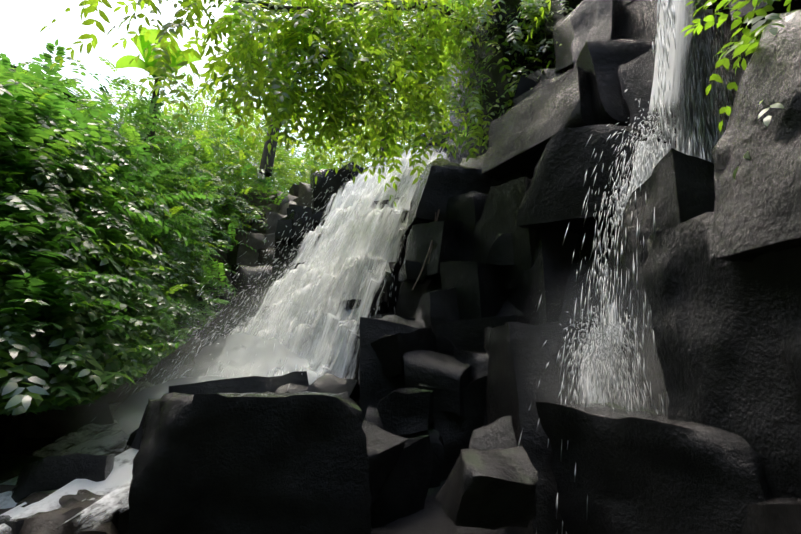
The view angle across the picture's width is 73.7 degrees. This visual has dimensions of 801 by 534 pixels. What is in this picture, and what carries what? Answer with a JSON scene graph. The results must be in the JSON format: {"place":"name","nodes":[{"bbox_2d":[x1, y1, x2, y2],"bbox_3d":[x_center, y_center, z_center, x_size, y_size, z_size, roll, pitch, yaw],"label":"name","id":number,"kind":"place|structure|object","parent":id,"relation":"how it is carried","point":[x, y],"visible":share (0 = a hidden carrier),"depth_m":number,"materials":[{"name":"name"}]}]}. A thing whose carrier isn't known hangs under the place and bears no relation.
{"place":"outdoors","nodes":[
{"label":"outdoors","id":0,"kind":"place"},
{"bbox_2d":[0,414,12,420],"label":"bank","id":1,"kind":"structure","parent":0,"point":[2,416],"depth_m":7.24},
{"bbox_2d":[0,314,369,533],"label":"stream water","id":2,"kind":"structure","parent":0,"point":[117,480],"depth_m":3.93,"materials":[{"name":"liquid"}]},
{"bbox_2d":[45,353,278,454],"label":"water mist","id":3,"kind":"object","parent":2,"relation":"on","point":[154,397],"visible":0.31,"depth_m":5.38,"materials":[{"name":"white liquid"}]},
{"bbox_2d":[211,251,389,361],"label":"water mist","id":4,"kind":"object","parent":2,"relation":"on","point":[315,290],"visible":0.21,"depth_m":7.59,"materials":[{"name":"white liquid"}]},
{"bbox_2d":[0,0,475,188],"label":"sky","id":5,"kind":"structure","parent":0,"point":[21,21],"materials":[{"name":"white"}]},
{"label":"ground","id":6,"kind":"structure","parent":0,"visible":0},
{"bbox_2d":[9,65,117,129],"bbox_3d":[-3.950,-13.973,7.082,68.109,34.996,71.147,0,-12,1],"label":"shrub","id":7,"kind":"object","parent":6,"relation":"on","point":[68,95],"depth_m":25.13,"materials":[{"name":"green plant"}]},
{"bbox_2d":[0,0,497,415],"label":"foliage","id":8,"kind":"object","parent":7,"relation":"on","point":[106,226],"visible":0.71,"depth_m":6.33,"materials":[{"name":"green plant"}]},
{"bbox_2d":[259,69,388,176],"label":"tree trunks","id":9,"kind":"object","parent":8,"relation":"on","point":[263,163],"visible":0.1,"depth_m":13.39,"materials":[{"name":"brown plant"}]},
{"bbox_2d":[39,0,791,206],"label":"overhanging tree leaves","id":10,"kind":"object","parent":9,"relation":"attached to","point":[334,95],"visible":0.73,"depth_m":7.41,"materials":[{"name":"green plant"}]},
{"bbox_2d":[0,0,800,533],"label":"cascade rock","id":11,"kind":"object","parent":6,"relation":"on","point":[404,418],"visible":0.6,"depth_m":3.79,"materials":[{"name":"black stone"}]},
{"bbox_2d":[115,29,200,150],"bbox_3d":[-4.718,-3.303,10.137,1.360,2.192,1.210,-9,-15,37],"label":"banana","id":12,"kind":"object","parent":11,"relation":"on","point":[124,61],"depth_m":10.19,"materials":[{"name":"green plant"}]},
{"bbox_2d":[108,288,356,449],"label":"water mist","id":13,"kind":"object","parent":11,"relation":"on","point":[259,373],"visible":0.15,"depth_m":6.52,"materials":[{"name":"white liquid"}]},
{"bbox_2d":[195,142,448,384],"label":"waterfall water","id":14,"kind":"structure","parent":11,"relation":"on","point":[339,366],"depth_m":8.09,"materials":[{"name":"white liquid"}]},
{"bbox_2d":[229,0,540,86],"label":"cliff top tree","id":15,"kind":"object","parent":11,"relation":"on","point":[288,8],"visible":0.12,"depth_m":8.47,"materials":[{"name":"green plant"}]},
{"bbox_2d":[412,138,480,289],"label":"hanging roots","id":16,"kind":"object","parent":11,"relation":"attached to","point":[430,247],"visible":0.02,"depth_m":6.89,"materials":[{"name":"brown plant"}]},
{"bbox_2d":[512,264,667,437],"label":"water spray","id":17,"kind":"object","parent":11,"relation":"attached to","point":[614,364],"visible":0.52,"depth_m":3.62,"materials":[{"name":"white liquid"}]},
{"bbox_2d":[580,342,651,409],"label":"waterfall","id":18,"kind":"structure","parent":11,"relation":"on","point":[591,383],"depth_m":4.00,"materials":[{"name":"white liquid"}]},
{"bbox_2d":[605,141,672,342],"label":"waterfall","id":19,"kind":"structure","parent":11,"relation":"attached to","point":[640,173],"depth_m":4.67,"materials":[{"name":"liquid"}]},
{"bbox_2d":[648,0,693,121],"bbox_3d":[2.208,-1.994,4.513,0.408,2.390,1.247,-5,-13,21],"label":"waterfall","id":20,"kind":"structure","parent":11,"relation":"attached to","point":[673,70],"depth_m":4.20,"materials":[{"name":"white liquid"}]},
{"bbox_2d":[71,0,732,533],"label":"water spray","id":21,"kind":"object","parent":6,"relation":"on","point":[697,120],"visible":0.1,"depth_m":4.18,"materials":[{"name":"white liquid"}]},
{"bbox_2d":[314,0,751,533],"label":"rock face","id":22,"kind":"object","parent":6,"relation":"on","point":[640,21],"visible":0.02,"depth_m":5.42}
]}

